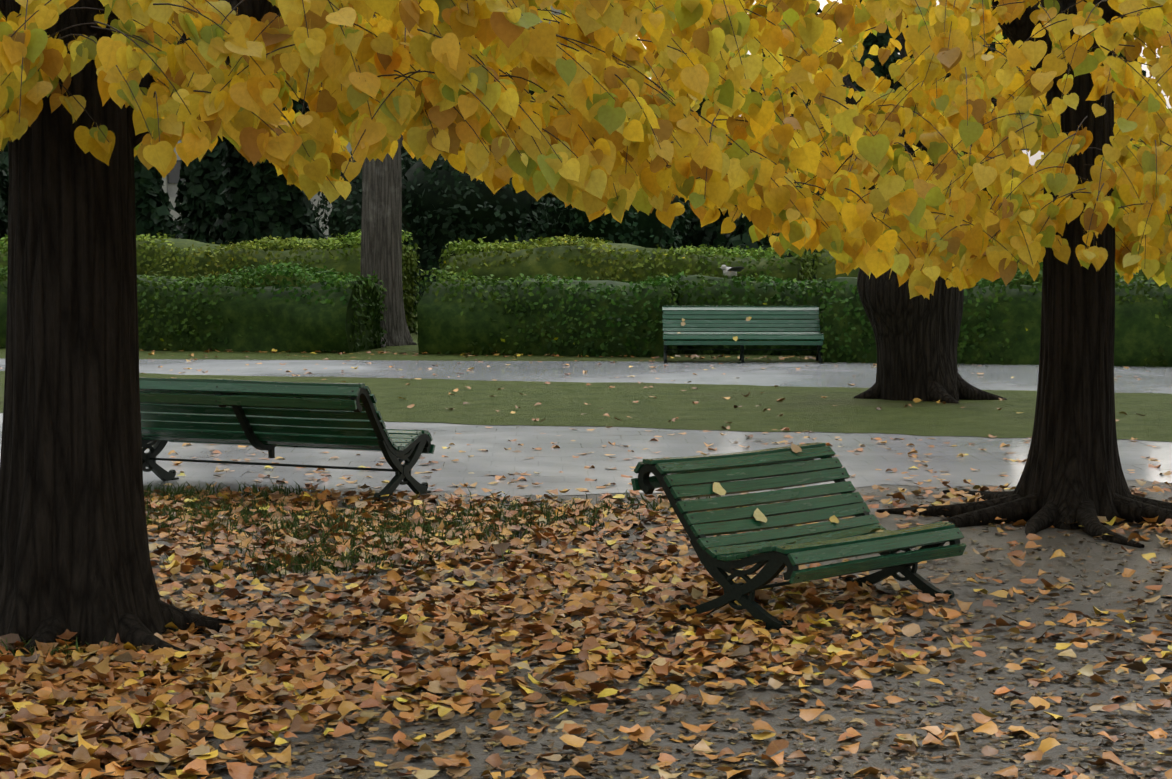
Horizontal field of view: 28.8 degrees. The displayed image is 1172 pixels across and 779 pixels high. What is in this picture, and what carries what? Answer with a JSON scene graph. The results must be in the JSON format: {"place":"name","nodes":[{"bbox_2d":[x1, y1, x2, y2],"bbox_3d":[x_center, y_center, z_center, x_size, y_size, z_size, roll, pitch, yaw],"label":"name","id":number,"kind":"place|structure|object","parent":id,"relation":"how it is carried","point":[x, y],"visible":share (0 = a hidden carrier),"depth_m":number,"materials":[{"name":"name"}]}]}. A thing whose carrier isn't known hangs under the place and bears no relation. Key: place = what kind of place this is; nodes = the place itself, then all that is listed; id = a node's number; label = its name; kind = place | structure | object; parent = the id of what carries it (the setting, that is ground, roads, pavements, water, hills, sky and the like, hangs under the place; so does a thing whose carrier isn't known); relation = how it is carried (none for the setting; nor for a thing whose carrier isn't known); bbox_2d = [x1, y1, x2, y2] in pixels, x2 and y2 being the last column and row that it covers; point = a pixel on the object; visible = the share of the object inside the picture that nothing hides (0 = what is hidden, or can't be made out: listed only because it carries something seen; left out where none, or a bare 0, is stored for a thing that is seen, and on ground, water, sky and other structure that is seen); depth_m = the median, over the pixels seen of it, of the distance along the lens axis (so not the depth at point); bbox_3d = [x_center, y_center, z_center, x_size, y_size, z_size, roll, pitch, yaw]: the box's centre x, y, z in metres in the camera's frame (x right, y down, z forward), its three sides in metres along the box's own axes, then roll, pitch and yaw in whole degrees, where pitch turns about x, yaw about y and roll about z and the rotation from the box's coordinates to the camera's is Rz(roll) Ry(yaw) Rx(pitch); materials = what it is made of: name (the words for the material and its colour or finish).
{"place":"outdoors","nodes":[
{"label":"outdoors","id":0,"kind":"place"},
{"bbox_2d":[0,314,823,361],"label":"back lawn","id":1,"kind":"structure","parent":0,"point":[223,355],"depth_m":34.94,"materials":[{"name":"green plant"}]},
{"bbox_2d":[0,166,8,248],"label":"tree","id":2,"kind":"object","parent":1,"relation":"on","point":[4,189],"visible":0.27,"depth_m":51.34,"materials":[{"name":"green plant"}]},
{"bbox_2d":[0,142,8,185],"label":"tree","id":3,"kind":"object","parent":1,"relation":"on","point":[4,163],"depth_m":58.00,"materials":[{"name":"green plant"}]},
{"bbox_2d":[134,144,187,238],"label":"tree","id":4,"kind":"object","parent":1,"relation":"on","point":[153,206],"visible":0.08,"depth_m":47.86,"materials":[{"name":"green plant"}]},
{"bbox_2d":[0,260,387,352],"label":"hedge","id":5,"kind":"object","parent":1,"relation":"on","point":[332,311],"visible":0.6,"depth_m":36.63,"materials":[{"name":"green plant"}]},
{"bbox_2d":[174,136,232,243],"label":"tree","id":6,"kind":"object","parent":1,"relation":"on","point":[200,196],"visible":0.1,"depth_m":56.53,"materials":[{"name":"green plant"}]},
{"bbox_2d":[0,229,421,333],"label":"hedge","id":7,"kind":"object","parent":1,"relation":"on","point":[171,257],"visible":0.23,"depth_m":42.23,"materials":[{"name":"green plant"}]},
{"bbox_2d":[209,98,334,250],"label":"tree","id":8,"kind":"object","parent":1,"relation":"on","point":[262,200],"visible":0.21,"depth_m":48.84,"materials":[{"name":"green plant"}]},
{"bbox_2d":[312,146,416,251],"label":"tree","id":9,"kind":"object","parent":1,"relation":"on","point":[344,217],"visible":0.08,"depth_m":54.54,"materials":[{"name":"green plant"}]},
{"bbox_2d":[321,14,416,346],"bbox_3d":[-3.347,-4.367,38.399,3.914,7.551,3.532,4,6,43],"label":"tree","id":10,"kind":"object","parent":1,"relation":"on","point":[381,239],"visible":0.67,"depth_m":38.23,"materials":[{"name":"grey plant"}]},
{"bbox_2d":[354,152,558,315],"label":"tree","id":11,"kind":"object","parent":1,"relation":"on","point":[444,202],"visible":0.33,"depth_m":48.52,"materials":[{"name":"green plant"}]},
{"bbox_2d":[413,266,684,357],"bbox_3d":[-0.515,-1.248,36.234,4.302,1.416,2.431,1,4,14],"label":"hedge","id":12,"kind":"object","parent":1,"relation":"on","point":[536,315],"visible":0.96,"depth_m":35.43,"materials":[{"name":"green plant"}]},
{"bbox_2d":[521,90,665,246],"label":"tree","id":13,"kind":"object","parent":1,"relation":"on","point":[531,92],"depth_m":58.74,"materials":[{"name":"green plant"}]},
{"bbox_2d":[523,192,697,249],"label":"tree","id":14,"kind":"object","parent":1,"relation":"on","point":[639,228],"visible":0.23,"depth_m":51.38,"materials":[{"name":"green plant"}]},
{"bbox_2d":[438,234,816,282],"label":"hedge","id":15,"kind":"object","parent":1,"relation":"on","point":[586,259],"visible":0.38,"depth_m":41.13,"materials":[{"name":"green plant"}]},
{"bbox_2d":[659,98,735,253],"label":"tree","id":16,"kind":"object","parent":1,"relation":"on","point":[697,235],"depth_m":60.37,"materials":[{"name":"green plant"}]},
{"bbox_2d":[645,274,835,355],"bbox_3d":[2.445,-1.204,36.223,3.092,1.326,1.757,1,4,12],"label":"hedge","id":17,"kind":"object","parent":1,"relation":"on","point":[698,290],"visible":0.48,"depth_m":35.75,"materials":[{"name":"green plant"}]},
{"bbox_2d":[720,265,744,278],"bbox_3d":[2.364,-1.878,36.499,0.614,0.249,0.418,3,5,35],"label":"bird","id":18,"kind":"object","parent":17,"relation":"on","point":[729,272],"visible":0.9,"depth_m":36.40},
{"bbox_2d":[662,306,823,362],"bbox_3d":[2.323,-0.814,34.014,2.364,0.844,1.106,0,4,1],"label":"bench","id":19,"kind":"object","parent":1,"relation":"on","point":[786,323],"visible":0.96,"depth_m":34.16,"materials":[{"name":"paint"}]},
{"bbox_2d":[678,317,751,340],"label":"fallen leaves","id":20,"kind":"object","parent":19,"relation":"on","point":[735,338],"visible":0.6,"depth_m":34.20,"materials":[{"name":"yellow plant"}]},
{"bbox_2d":[715,0,823,278],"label":"tree","id":21,"kind":"object","parent":1,"relation":"on","point":[740,237],"visible":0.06,"depth_m":50.70,"materials":[{"name":"green plant"}]},
{"bbox_2d":[847,0,901,189],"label":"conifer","id":22,"kind":"object","parent":1,"relation":"on","point":[879,69],"visible":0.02,"depth_m":59.03,"materials":[{"name":"green plant"}]},
{"bbox_2d":[944,30,1007,197],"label":"branch","id":23,"kind":"object","parent":1,"relation":"on","point":[986,52],"visible":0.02,"depth_m":49.19,"materials":[{"name":"green plant"}]},
{"bbox_2d":[812,249,1143,285],"bbox_3d":[8.412,-1.684,38.210,9.233,2.005,2.657,1,4,14],"label":"hedge","id":24,"kind":"object","parent":1,"relation":"on","point":[825,266],"visible":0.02,"depth_m":38.24,"materials":[{"name":"green plant"}]},
{"bbox_2d":[817,262,1171,366],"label":"hedge","id":25,"kind":"object","parent":1,"relation":"on","point":[1000,322],"visible":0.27,"depth_m":33.19,"materials":[{"name":"green plant"}]},
{"bbox_2d":[1114,52,1145,140],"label":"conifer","id":26,"kind":"object","parent":1,"relation":"on","point":[1124,58],"depth_m":53.42,"materials":[{"name":"green plant"}]},
{"bbox_2d":[0,0,1171,298],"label":"canopy","id":27,"kind":"object","parent":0,"point":[504,36],"depth_m":10.96,"materials":[{"name":"yellow plant"}]},
{"bbox_2d":[0,413,1171,496],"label":"path","id":28,"kind":"structure","parent":0,"point":[548,464],"depth_m":19.77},
{"bbox_2d":[0,359,1171,393],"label":"path","id":29,"kind":"structure","parent":0,"point":[992,377],"depth_m":31.61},
{"bbox_2d":[1,380,1171,778],"bbox_3d":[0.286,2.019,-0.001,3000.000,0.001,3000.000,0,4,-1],"label":"ground","id":30,"kind":"structure","parent":0,"point":[971,562],"depth_m":10.08,"materials":[{"name":"soil"}]},
{"bbox_2d":[0,0,280,659],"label":"tree","id":31,"kind":"object","parent":30,"relation":"on","point":[74,551],"visible":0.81,"depth_m":10.83,"materials":[{"name":"brown plant"}]},
{"bbox_2d":[0,5,560,237],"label":"building","id":32,"kind":"structure","parent":30,"relation":"on","point":[171,180],"depth_m":119.19,"materials":[{"name":"paint"}]},
{"bbox_2d":[139,377,434,502],"bbox_3d":[-2.461,0.353,17.180,2.353,0.929,1.219,2,4,23],"label":"bench","id":33,"kind":"object","parent":30,"relation":"on","point":[269,416],"visible":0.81,"depth_m":16.85,"materials":[{"name":"paint"}]},
{"bbox_2d":[0,479,772,663],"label":"grass tufts","id":34,"kind":"object","parent":30,"relation":"on","point":[311,565],"visible":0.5,"depth_m":15.11,"materials":[{"name":"plant"}]},
{"bbox_2d":[0,347,1171,778],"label":"fallen leaves","id":35,"kind":"object","parent":30,"relation":"on","point":[126,701],"visible":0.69,"depth_m":10.56,"materials":[{"name":"orange plant"}]},
{"bbox_2d":[0,371,1171,441],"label":"grass strip","id":36,"kind":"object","parent":30,"relation":"on","point":[807,409],"depth_m":25.27,"materials":[{"name":"green plant"}]},
{"bbox_2d":[631,442,966,632],"bbox_3d":[1.147,0.773,12.144,1.106,0.844,1.486,4,5,44],"label":"park bench","id":37,"kind":"object","parent":30,"relation":"on","point":[770,551],"visible":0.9,"depth_m":12.03,"materials":[{"name":"paint"}]},
{"bbox_2d":[713,443,911,543],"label":"fallen leaves","id":38,"kind":"object","parent":37,"relation":"on","point":[758,515],"visible":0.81,"depth_m":12.10,"materials":[{"name":"yellow plant"}]},
{"bbox_2d":[843,1,1039,403],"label":"tree","id":39,"kind":"object","parent":30,"relation":"on","point":[916,338],"visible":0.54,"depth_m":26.20,"materials":[{"name":"brown plant"}]},
{"bbox_2d":[876,0,1171,547],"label":"tree","id":40,"kind":"object","parent":30,"relation":"on","point":[1072,472],"visible":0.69,"depth_m":15.41,"materials":[{"name":"brown plant"}]},
{"bbox_2d":[294,0,1171,155],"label":"crown leaves","id":41,"kind":"object","parent":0,"point":[880,28],"visible":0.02,"depth_m":22.35,"materials":[{"name":"yellow plant"}]},
{"bbox_2d":[636,0,1170,164],"label":"sky","id":42,"kind":"structure","parent":0,"point":[1037,156],"materials":[{"name":"white"}]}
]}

